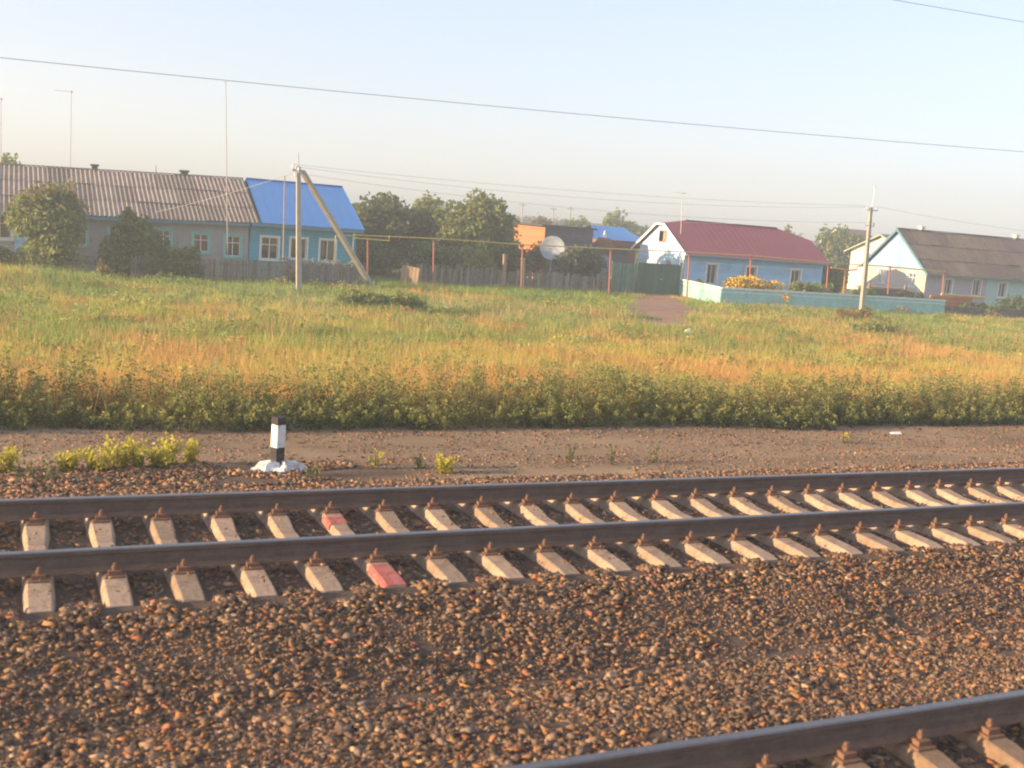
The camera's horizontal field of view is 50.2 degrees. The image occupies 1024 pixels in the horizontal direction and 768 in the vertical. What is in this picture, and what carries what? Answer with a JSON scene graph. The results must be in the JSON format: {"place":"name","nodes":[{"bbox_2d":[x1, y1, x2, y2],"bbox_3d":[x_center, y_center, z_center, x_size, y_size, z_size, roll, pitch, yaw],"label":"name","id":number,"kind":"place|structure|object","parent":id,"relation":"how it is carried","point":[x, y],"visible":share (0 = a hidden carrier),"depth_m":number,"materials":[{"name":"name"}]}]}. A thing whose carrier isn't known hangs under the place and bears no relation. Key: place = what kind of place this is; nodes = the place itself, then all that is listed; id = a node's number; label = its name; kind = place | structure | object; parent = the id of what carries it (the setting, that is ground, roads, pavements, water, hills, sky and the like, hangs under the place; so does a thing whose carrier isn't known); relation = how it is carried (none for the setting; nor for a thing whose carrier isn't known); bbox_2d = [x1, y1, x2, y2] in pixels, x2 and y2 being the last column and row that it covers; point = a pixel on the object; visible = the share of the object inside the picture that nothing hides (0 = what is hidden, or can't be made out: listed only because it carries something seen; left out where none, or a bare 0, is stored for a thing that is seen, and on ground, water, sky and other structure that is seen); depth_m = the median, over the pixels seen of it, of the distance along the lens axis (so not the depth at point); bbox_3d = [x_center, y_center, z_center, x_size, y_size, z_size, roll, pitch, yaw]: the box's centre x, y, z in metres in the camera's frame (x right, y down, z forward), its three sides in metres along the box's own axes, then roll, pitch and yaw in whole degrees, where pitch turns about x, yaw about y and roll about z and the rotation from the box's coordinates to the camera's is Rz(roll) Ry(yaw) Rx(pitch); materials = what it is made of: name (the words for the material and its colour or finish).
{"place":"outdoors","nodes":[
{"label":"outdoors","id":0,"kind":"place"},
{"bbox_2d":[0,424,1023,767],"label":"ballast gravel","id":1,"kind":"structure","parent":0,"point":[504,594],"depth_m":8.31,"materials":[{"name":"gravel"}]},
{"bbox_2d":[0,205,1023,767],"bbox_3d":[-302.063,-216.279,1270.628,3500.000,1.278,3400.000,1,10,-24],"label":"ground","id":2,"kind":"structure","parent":0,"point":[364,473],"depth_m":9.95,"materials":[{"name":"brown gravel"}]},
{"bbox_2d":[0,442,22,472],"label":"weed plant","id":3,"kind":"object","parent":2,"relation":"on","point":[9,460],"visible":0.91,"depth_m":12.42,"materials":[{"name":"green plant"}]},
{"bbox_2d":[0,245,30,270],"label":"garden shrub","id":4,"kind":"object","parent":2,"relation":"on","point":[6,255],"visible":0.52,"depth_m":45.58,"materials":[{"name":"green plant"}]},
{"bbox_2d":[20,512,55,613],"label":"sleeper","id":5,"kind":"object","parent":2,"relation":"on","point":[38,600],"visible":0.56,"depth_m":8.43,"materials":[{"name":"concrete"}]},
{"bbox_2d":[1,179,89,272],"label":"leafy bush tree","id":6,"kind":"object","parent":2,"relation":"on","point":[47,220],"visible":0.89,"depth_m":46.59,"materials":[{"name":"green plant"}]},
{"bbox_2d":[53,449,82,471],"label":"weed plant","id":7,"kind":"object","parent":2,"relation":"on","point":[70,461],"visible":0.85,"depth_m":12.66,"materials":[{"name":"green plant"}]},
{"bbox_2d":[78,443,116,471],"bbox_3d":[-4.817,0.903,12.779,0.396,0.403,0.408,-4,12,-43],"label":"weed plant","id":8,"kind":"object","parent":2,"relation":"on","point":[93,459],"visible":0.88,"depth_m":12.75,"materials":[{"name":"green plant"}]},
{"bbox_2d":[84,509,133,607],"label":"sleeper","id":9,"kind":"object","parent":2,"relation":"on","point":[111,597],"visible":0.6,"depth_m":8.66,"materials":[{"name":"concrete"}]},
{"bbox_2d":[99,435,136,467],"bbox_3d":[-4.732,0.865,13.035,0.455,0.500,0.435,4,9,-3],"label":"weed plant","id":10,"kind":"object","parent":2,"relation":"on","point":[123,455],"visible":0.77,"depth_m":13.03,"materials":[{"name":"green plant"}]},
{"bbox_2d":[0,163,259,275],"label":"row house","id":11,"kind":"structure","parent":2,"relation":"on","point":[107,197],"depth_m":52.58,"materials":[{"name":"grey paint"}]},
{"bbox_2d":[191,231,210,254],"bbox_3d":[-14.958,-6.780,52.532,0.960,1.080,0.295,-1,10,-24],"label":"window","id":12,"kind":"structure","parent":11,"relation":"in","point":[207,240],"depth_m":52.54,"materials":[{"name":"white paint"}]},
{"bbox_2d":[222,233,242,258],"bbox_3d":[-13.596,-6.706,53.164,0.960,1.220,0.295,-1,10,-24],"label":"window","id":13,"kind":"structure","parent":11,"relation":"in","point":[224,256],"depth_m":53.15,"materials":[{"name":"white paint"}]},
{"bbox_2d":[93,207,178,278],"bbox_3d":[-16.470,-6.007,48.483,3.954,3.621,2.223,1,10,-24],"label":"leafy bush tree","id":14,"kind":"object","parent":2,"relation":"on","point":[135,236],"visible":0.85,"depth_m":47.91,"materials":[{"name":"green plant"}]},
{"bbox_2d":[122,432,151,466],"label":"weed plant","id":15,"kind":"object","parent":2,"relation":"on","point":[137,459],"visible":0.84,"depth_m":13.07,"materials":[{"name":"green plant"}]},
{"bbox_2d":[144,442,172,468],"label":"weed plant","id":16,"kind":"object","parent":2,"relation":"on","point":[157,458],"visible":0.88,"depth_m":13.10,"materials":[{"name":"green plant"}]},
{"bbox_2d":[158,432,183,464],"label":"weed plant","id":17,"kind":"object","parent":2,"relation":"on","point":[169,444],"visible":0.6,"depth_m":13.49,"materials":[{"name":"green plant"}]},
{"bbox_2d":[142,507,205,602],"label":"sleeper","id":18,"kind":"object","parent":2,"relation":"on","point":[178,578],"visible":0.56,"depth_m":8.88,"materials":[{"name":"concrete"}]},
{"bbox_2d":[156,241,205,280],"bbox_3d":[-14.824,-5.316,48.966,2.273,2.115,1.446,1,10,-24],"label":"garden shrub","id":19,"kind":"object","parent":2,"relation":"on","point":[185,267],"visible":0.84,"depth_m":48.64,"materials":[{"name":"green plant"}]},
{"bbox_2d":[181,438,201,462],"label":"weed plant","id":20,"kind":"object","parent":2,"relation":"on","point":[192,451],"visible":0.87,"depth_m":13.71,"materials":[{"name":"green plant"}]},
{"bbox_2d":[200,505,277,597],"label":"sleeper","id":21,"kind":"object","parent":2,"relation":"on","point":[246,575],"visible":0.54,"depth_m":9.11,"materials":[{"name":"concrete"}]},
{"bbox_2d":[0,502,1023,577],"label":"rail","id":22,"kind":"object","parent":21,"relation":"on","point":[14,564],"depth_m":9.95,"materials":[{"name":"brown metal"}]},
{"bbox_2d":[0,467,1023,520],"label":"rail","id":23,"kind":"object","parent":21,"relation":"on","point":[24,509],"depth_m":11.58,"materials":[{"name":"metal"}]},
{"bbox_2d":[130,255,365,285],"bbox_3d":[-11.897,-5.039,50.214,10.703,1.384,0.216,0,10,-25],"label":"picket fence","id":24,"kind":"object","parent":2,"relation":"on","point":[255,265],"visible":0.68,"depth_m":50.27,"materials":[{"name":"grey wood"}]},
{"bbox_2d":[250,460,307,473],"bbox_3d":[-2.878,1.032,13.464,0.659,0.220,0.616,6,9,8],"label":"whitewashed mound","id":25,"kind":"object","parent":2,"relation":"on","point":[269,465],"visible":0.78,"depth_m":13.39,"materials":[{"name":"white paint"}]},
{"bbox_2d":[270,416,285,464],"bbox_3d":[-2.874,0.706,13.431,0.128,0.620,0.128,12,11,39],"label":"marker post","id":26,"kind":"object","parent":25,"relation":"on","point":[278,433],"visible":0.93,"depth_m":13.38,"materials":[{"name":"black paint"}]},
{"bbox_2d":[230,177,364,280],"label":"blue roofed house","id":27,"kind":"structure","parent":2,"relation":"on","point":[265,238],"depth_m":55.10,"materials":[{"name":"teal paint"}]},
{"bbox_2d":[259,235,279,261],"bbox_3d":[-11.956,-6.690,53.845,1.000,1.250,0.295,1,10,-24],"label":"window","id":28,"kind":"structure","parent":27,"relation":"in","point":[274,241],"depth_m":53.91,"materials":[{"name":"white paint"}]},
{"bbox_2d":[288,236,308,260],"bbox_3d":[-10.645,-6.745,54.429,0.970,1.190,0.295,1,10,-24],"label":"window","id":29,"kind":"structure","parent":27,"relation":"in","point":[304,240],"depth_m":54.50,"materials":[{"name":"white paint"}]},
{"bbox_2d":[318,238,337,262],"bbox_3d":[-9.309,-6.712,55.042,0.950,1.230,0.295,1,10,-24],"label":"window","id":30,"kind":"structure","parent":27,"relation":"in","point":[331,246],"depth_m":55.08,"materials":[{"name":"white paint"}]},
{"bbox_2d":[255,503,343,592],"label":"sleeper","id":31,"kind":"object","parent":2,"relation":"on","point":[310,574],"visible":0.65,"depth_m":9.35,"materials":[{"name":"concrete"}]},
{"bbox_2d":[292,152,372,291],"bbox_3d":[-7.692,-6.942,48.923,0.545,6.155,6.991,8,10,24],"label":"power pole","id":32,"kind":"object","parent":2,"relation":"on","point":[336,228],"visible":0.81,"depth_m":46.37,"materials":[{"name":"concrete"}]},
{"bbox_2d":[307,501,407,587],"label":"sleeper","id":33,"kind":"object","parent":2,"relation":"on","point":[329,521],"visible":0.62,"depth_m":9.56,"materials":[{"name":"concrete"}]},
{"bbox_2d":[332,288,382,306],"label":"weed clump","id":34,"kind":"object","parent":2,"relation":"on","point":[362,298],"visible":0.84,"depth_m":41.51,"materials":[{"name":"green plant"}]},
{"bbox_2d":[356,236,405,275],"bbox_3d":[-8.291,-7.230,62.502,4.568,2.420,2.342,1,10,-24],"label":"garden shrub","id":35,"kind":"object","parent":2,"relation":"on","point":[378,256],"visible":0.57,"depth_m":62.23,"materials":[{"name":"green plant"}]},
{"bbox_2d":[352,190,445,270],"bbox_3d":[-7.491,-8.866,65.206,9.476,5.405,4.316,1,10,-24],"label":"hedge tree","id":36,"kind":"object","parent":2,"relation":"on","point":[375,217],"visible":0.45,"depth_m":64.60,"materials":[{"name":"green plant"}]},
{"bbox_2d":[378,290,425,308],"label":"weed clump","id":37,"kind":"object","parent":2,"relation":"on","point":[401,296],"visible":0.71,"depth_m":42.52,"materials":[{"name":"green plant"}]},
{"bbox_2d":[400,265,419,285],"bbox_3d":[-5.212,-5.542,55.905,1.026,1.020,0.164,7,9,16],"label":"leaning panel","id":38,"kind":"object","parent":2,"relation":"on","point":[413,271],"visible":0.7,"depth_m":55.85,"materials":[{"name":"beige wood"}]},
{"bbox_2d":[359,499,468,583],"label":"sleeper","id":39,"kind":"object","parent":2,"relation":"on","point":[432,561],"visible":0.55,"depth_m":9.81,"materials":[{"name":"concrete"}]},
{"bbox_2d":[410,190,443,215],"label":"garden tree","id":40,"kind":"object","parent":2,"relation":"on","point":[436,202],"visible":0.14,"depth_m":72.88,"materials":[{"name":"green plant"}]},
{"bbox_2d":[398,240,458,282],"bbox_3d":[-4.596,-6.601,60.134,3.413,2.646,1.994,1,10,-24],"label":"garden shrub","id":41,"kind":"object","parent":2,"relation":"on","point":[423,255],"visible":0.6,"depth_m":59.87,"materials":[{"name":"green plant"}]},
{"bbox_2d":[434,451,460,473],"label":"weed plant","id":42,"kind":"object","parent":2,"relation":"on","point":[444,466],"visible":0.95,"depth_m":13.80,"materials":[{"name":"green plant"}]},
{"bbox_2d":[406,497,524,579],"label":"sleeper","id":43,"kind":"object","parent":2,"relation":"on","point":[489,559],"visible":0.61,"depth_m":10.04,"materials":[{"name":"concrete"}]},
{"bbox_2d":[429,187,521,274],"bbox_3d":[-2.373,-8.890,65.332,5.444,5.730,5.082,1,10,-24],"label":"garden tree","id":44,"kind":"object","parent":2,"relation":"on","point":[486,218],"visible":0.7,"depth_m":63.94,"materials":[{"name":"green plant"}]},
{"bbox_2d":[480,239,533,281],"bbox_3d":[-0.621,-7.108,63.580,4.013,2.842,1.986,-3,11,-40],"label":"garden shrub","id":45,"kind":"object","parent":2,"relation":"on","point":[513,261],"visible":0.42,"depth_m":63.32,"materials":[{"name":"green plant"}]},
{"bbox_2d":[404,263,612,291],"bbox_3d":[0.034,-5.772,60.824,12.805,1.284,0.236,0,10,-26],"label":"board fence","id":46,"kind":"object","parent":2,"relation":"on","point":[575,279],"visible":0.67,"depth_m":60.75,"materials":[{"name":"grey wood"}]},
{"bbox_2d":[0,342,1023,433],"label":"path edge weeds","id":47,"kind":"object","parent":2,"relation":"on","point":[255,415],"visible":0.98,"depth_m":18.55,"materials":[{"name":"green plant"}]},
{"bbox_2d":[0,268,1023,412],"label":"meadow herbs","id":48,"kind":"object","parent":2,"relation":"on","point":[1,334],"visible":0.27,"depth_m":36.36,"materials":[{"name":"green plant"}]},
{"bbox_2d":[844,319,897,334],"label":"weed clump","id":49,"kind":"object","parent":48,"relation":"on","point":[881,326],"visible":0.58,"depth_m":47.73,"materials":[{"name":"green plant"}]},
{"bbox_2d":[454,496,580,575],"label":"sleeper","id":50,"kind":"object","parent":2,"relation":"on","point":[544,555],"visible":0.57,"depth_m":10.28,"materials":[{"name":"concrete"}]},
{"bbox_2d":[517,240,549,276],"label":"garden shrub","id":51,"kind":"object","parent":2,"relation":"on","point":[540,260],"visible":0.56,"depth_m":68.39,"materials":[{"name":"green plant"}]},
{"bbox_2d":[540,236,564,283],"bbox_3d":[2.312,-7.160,64.172,1.153,3.033,0.996,-2,11,-37],"label":"satellite dish","id":52,"kind":"object","parent":2,"relation":"on","point":[548,252],"visible":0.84,"depth_m":64.15,"materials":[{"name":"metal"}]},
{"bbox_2d":[513,222,597,280],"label":"brick shed","id":53,"kind":"structure","parent":2,"relation":"on","point":[531,233],"depth_m":70.87,"materials":[{"name":"brick"}]},
{"bbox_2d":[498,494,632,571],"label":"sleeper","id":54,"kind":"object","parent":2,"relation":"on","point":[523,508],"visible":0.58,"depth_m":10.54,"materials":[{"name":"concrete"}]},
{"bbox_2d":[563,215,590,226],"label":"tree","id":55,"kind":"object","parent":2,"relation":"on","point":[578,222],"visible":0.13,"depth_m":121.92,"materials":[{"name":"green plant"}]},
{"bbox_2d":[552,244,605,283],"bbox_3d":[3.825,-6.843,64.083,3.211,2.795,2.103,1,10,-24],"label":"garden shrub","id":56,"kind":"object","parent":2,"relation":"on","point":[584,262],"visible":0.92,"depth_m":63.58,"materials":[{"name":"green plant"}]},
{"bbox_2d":[362,208,817,245],"bbox_3d":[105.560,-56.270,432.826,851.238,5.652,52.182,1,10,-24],"label":"distant woods","id":57,"kind":"object","parent":2,"relation":"on","point":[526,219],"visible":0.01,"depth_m":372.83,"materials":[{"name":"green plant"}]},
{"bbox_2d":[541,493,682,567],"bbox_3d":[0.915,1.474,11.513,0.300,0.325,2.970,1,10,-24],"label":"sleeper","id":58,"kind":"object","parent":2,"relation":"on","point":[643,548],"visible":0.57,"depth_m":10.76,"materials":[{"name":"concrete"}]},
{"bbox_2d":[585,225,639,278],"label":"blue roofed outhouse","id":59,"kind":"structure","parent":2,"relation":"on","point":[622,235],"depth_m":80.41,"materials":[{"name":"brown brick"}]},
{"bbox_2d":[592,242,633,282],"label":"lean to shed","id":60,"kind":"object","parent":2,"relation":"on","point":[619,256],"visible":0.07,"depth_m":74.27,"materials":[{"name":"wood"}]},
{"bbox_2d":[600,207,633,232],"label":"tree","id":61,"kind":"object","parent":2,"relation":"on","point":[611,219],"visible":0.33,"depth_m":123.76,"materials":[{"name":"green plant"}]},
{"bbox_2d":[610,261,635,292],"bbox_3d":[6.514,-6.181,64.314,1.721,2.050,0.165,0,10,-28],"label":"green board fence","id":62,"kind":"object","parent":2,"relation":"on","point":[629,275],"visible":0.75,"depth_m":64.23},
{"bbox_2d":[634,260,681,294],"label":"gate","id":63,"kind":"structure","parent":2,"relation":"on","point":[653,278],"depth_m":65.39,"materials":[{"name":"metal"}]},
{"bbox_2d":[585,491,731,564],"bbox_3d":[1.417,1.479,11.742,0.300,0.325,2.970,1,10,-24],"label":"sleeper","id":64,"kind":"object","parent":2,"relation":"on","point":[687,545],"visible":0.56,"depth_m":11.00,"materials":[{"name":"concrete"}]},
{"bbox_2d":[625,489,777,560],"bbox_3d":[1.920,1.484,11.971,0.300,0.325,2.970,1,10,-24],"label":"sleeper","id":65,"kind":"object","parent":2,"relation":"on","point":[737,542],"visible":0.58,"depth_m":11.23,"materials":[{"name":"concrete"}]},
{"bbox_2d":[631,220,831,294],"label":"red roofed house","id":66,"kind":"structure","parent":2,"relation":"on","point":[711,237],"depth_m":71.35,"materials":[{"name":"blue paint"}]},
{"bbox_2d":[704,262,719,285],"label":"window","id":67,"kind":"structure","parent":66,"relation":"in","point":[713,265],"depth_m":69.73,"materials":[{"name":"white paint"}]},
{"bbox_2d":[664,488,820,557],"bbox_3d":[2.400,1.489,12.189,0.300,0.325,2.970,1,10,-24],"label":"sleeper","id":68,"kind":"object","parent":2,"relation":"on","point":[695,501],"visible":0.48,"depth_m":11.47,"materials":[{"name":"concrete"}]},
{"bbox_2d":[721,274,784,292],"bbox_3d":[13.664,-5.260,61.857,4.492,1.884,1.574,1,10,-24],"label":"yellow flower bush","id":69,"kind":"object","parent":2,"relation":"on","point":[736,282],"visible":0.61,"depth_m":61.38,"materials":[{"name":"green plant"}]},
{"bbox_2d":[701,487,863,554],"bbox_3d":[2.896,1.494,12.416,0.300,0.325,2.970,1,10,-24],"label":"sleeper","id":70,"kind":"object","parent":2,"relation":"on","point":[819,536],"visible":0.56,"depth_m":11.70,"materials":[{"name":"concrete"}]},
{"bbox_2d":[785,280,820,293],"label":"garden shrub","id":71,"kind":"object","parent":2,"relation":"on","point":[802,287],"visible":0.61,"depth_m":65.83,"materials":[{"name":"green plant"}]},
{"bbox_2d":[679,279,945,314],"bbox_3d":[17.476,-5.140,65.885,16.057,1.223,6.870,1,10,-24],"label":"turquoise fence","id":72,"kind":"object","parent":2,"relation":"on","point":[702,291],"visible":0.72,"depth_m":62.76,"materials":[{"name":"paint"}]},
{"bbox_2d":[740,485,904,551],"bbox_3d":[3.400,1.499,12.645,0.300,0.325,2.970,1,10,-24],"label":"sleeper","id":73,"kind":"object","parent":2,"relation":"on","point":[860,534],"visible":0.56,"depth_m":11.97,"materials":[{"name":"concrete"}]},
{"bbox_2d":[821,263,848,293],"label":"garden shrub","id":74,"kind":"object","parent":2,"relation":"on","point":[835,277],"visible":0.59,"depth_m":75.88,"materials":[{"name":"green plant"}]},
{"bbox_2d":[814,223,860,276],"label":"tree","id":75,"kind":"object","parent":2,"relation":"on","point":[836,243],"visible":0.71,"depth_m":112.03,"materials":[{"name":"green plant"}]},
{"bbox_2d":[807,741,869,767],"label":"sleeper","id":76,"kind":"object","parent":2,"relation":"on","point":[845,756],"visible":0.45,"depth_m":6.57,"materials":[{"name":"concrete"}]},
{"bbox_2d":[842,270,845,293],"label":"pipe post","id":77,"kind":"object","parent":2,"relation":"on","point":[844,278],"visible":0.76,"depth_m":66.46,"materials":[{"name":"metal"}]},
{"bbox_2d":[334,234,945,271],"bbox_3d":[9.387,-6.594,61.625,39.936,1.910,0.865,1,10,-24],"label":"gas pipe","id":78,"kind":"object","parent":77,"relation":"on","point":[617,249],"visible":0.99,"depth_m":60.11,"materials":[{"name":"yellow metal"}]},
{"bbox_2d":[834,305,885,321],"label":"weed clump","id":79,"kind":"object","parent":2,"relation":"on","point":[842,311],"visible":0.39,"depth_m":53.78,"materials":[{"name":"green plant"}]},
{"bbox_2d":[777,484,944,548],"bbox_3d":[3.901,1.504,12.873,0.300,0.325,2.970,1,10,-24],"label":"sleeper","id":80,"kind":"object","parent":2,"relation":"on","point":[808,495],"visible":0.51,"depth_m":12.19,"materials":[{"name":"concrete"}]},
{"bbox_2d":[859,187,877,309],"bbox_3d":[20.197,-7.478,62.296,0.840,7.542,0.220,1,10,-24],"label":"power pole","id":81,"kind":"object","parent":2,"relation":"on","point":[865,273],"visible":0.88,"depth_m":62.30,"materials":[{"name":"concrete"}]},
{"bbox_2d":[856,283,906,296],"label":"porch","id":82,"kind":"object","parent":2,"relation":"on","point":[880,290],"visible":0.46,"depth_m":71.84,"materials":[{"name":"grey concrete"}]},
{"bbox_2d":[814,483,981,545],"bbox_3d":[4.388,1.509,13.095,0.300,0.325,2.970,1,10,-24],"label":"sleeper","id":83,"kind":"object","parent":2,"relation":"on","point":[846,496],"visible":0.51,"depth_m":12.41,"materials":[{"name":"concrete"}]},
{"bbox_2d":[893,289,929,300],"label":"garden shrub","id":84,"kind":"object","parent":2,"relation":"on","point":[906,293],"visible":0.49,"depth_m":68.30,"materials":[{"name":"green plant"}]},
{"bbox_2d":[882,729,959,767],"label":"sleeper","id":85,"kind":"object","parent":2,"relation":"on","point":[918,750],"visible":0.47,"depth_m":6.78,"materials":[{"name":"concrete"}]},
{"bbox_2d":[498,689,1023,767],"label":"rail","id":86,"kind":"object","parent":85,"relation":"on","point":[784,743],"depth_m":6.57,"materials":[{"name":"grey metal"}]},
{"bbox_2d":[848,482,1016,543],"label":"sleeper","id":87,"kind":"object","parent":2,"relation":"on","point":[878,494],"visible":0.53,"depth_m":12.63,"materials":[{"name":"concrete"}]},
{"bbox_2d":[858,226,1023,307],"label":"gabled house","id":88,"kind":"structure","parent":2,"relation":"on","point":[990,269],"depth_m":78.59,"materials":[{"name":"grey paint"}]},
{"bbox_2d":[929,295,971,312],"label":"garden wall","id":89,"kind":"structure","parent":2,"relation":"on","point":[952,301],"depth_m":70.09,"materials":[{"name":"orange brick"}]},
{"bbox_2d":[881,480,1023,538],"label":"sleeper","id":90,"kind":"object","parent":2,"relation":"on","point":[1005,524],"visible":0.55,"depth_m":13.66,"materials":[{"name":"concrete"}]},
{"bbox_2d":[914,479,1023,526],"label":"sleeper","id":91,"kind":"object","parent":2,"relation":"on","point":[940,490],"visible":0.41,"depth_m":14.15,"materials":[{"name":"concrete"}]},
{"bbox_2d":[957,302,998,312],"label":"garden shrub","id":92,"kind":"object","parent":2,"relation":"on","point":[977,305],"visible":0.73,"depth_m":69.72,"materials":[{"name":"green plant"}]},
{"bbox_2d":[945,478,1012,502],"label":"sleeper","id":93,"kind":"object","parent":2,"relation":"on","point":[970,488],"visible":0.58,"depth_m":14.43,"materials":[{"name":"concrete"}]},
{"bbox_2d":[944,306,1023,317],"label":"dark fence","id":94,"kind":"object","parent":2,"relation":"on","point":[1006,313],"visible":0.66,"depth_m":69.19,"materials":[{"name":"grey wood"}]},
{"bbox_2d":[950,718,1023,767],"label":"sleeper","id":95,"kind":"object","parent":2,"relation":"on","point":[989,740],"visible":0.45,"depth_m":7.00,"materials":[{"name":"concrete"}]},
{"bbox_2d":[976,477,1023,501],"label":"sleeper","id":96,"kind":"object","parent":2,"relation":"on","point":[1002,488],"visible":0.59,"depth_m":14.68,"materials":[{"name":"concrete"}]},
{"bbox_2d":[993,293,1023,314],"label":"garden shrub","id":97,"kind":"object","parent":2,"relation":"on","point":[1005,303],"visible":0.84,"depth_m":71.32,"materials":[{"name":"green plant"}]},
{"bbox_2d":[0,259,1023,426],"bbox_3d":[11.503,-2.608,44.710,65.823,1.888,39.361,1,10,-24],"label":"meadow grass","id":98,"kind":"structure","parent":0,"point":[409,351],"depth_m":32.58,"materials":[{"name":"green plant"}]},
{"bbox_2d":[0,57,1023,151],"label":"overhead wire","id":99,"kind":"object","parent":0,"point":[476,104],"visible":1,"depth_m":24.95,"materials":[{"name":"black metal"}]},
{"bbox_2d":[0,0,1023,240],"label":"sky","id":100,"kind":"structure","parent":0,"point":[899,71],"materials":[{"name":"blue"}]},
{"bbox_2d":[618,293,703,328],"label":"dirt driveway","id":101,"kind":"structure","parent":0,"point":[665,308],"depth_m":53.56,"materials":[{"name":"brown soil"}]},
{"bbox_2d":[843,234,888,288],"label":"white house","id":102,"kind":"structure","parent":0,"point":[857,257],"depth_m":94.29,"materials":[{"name":"white paint"}]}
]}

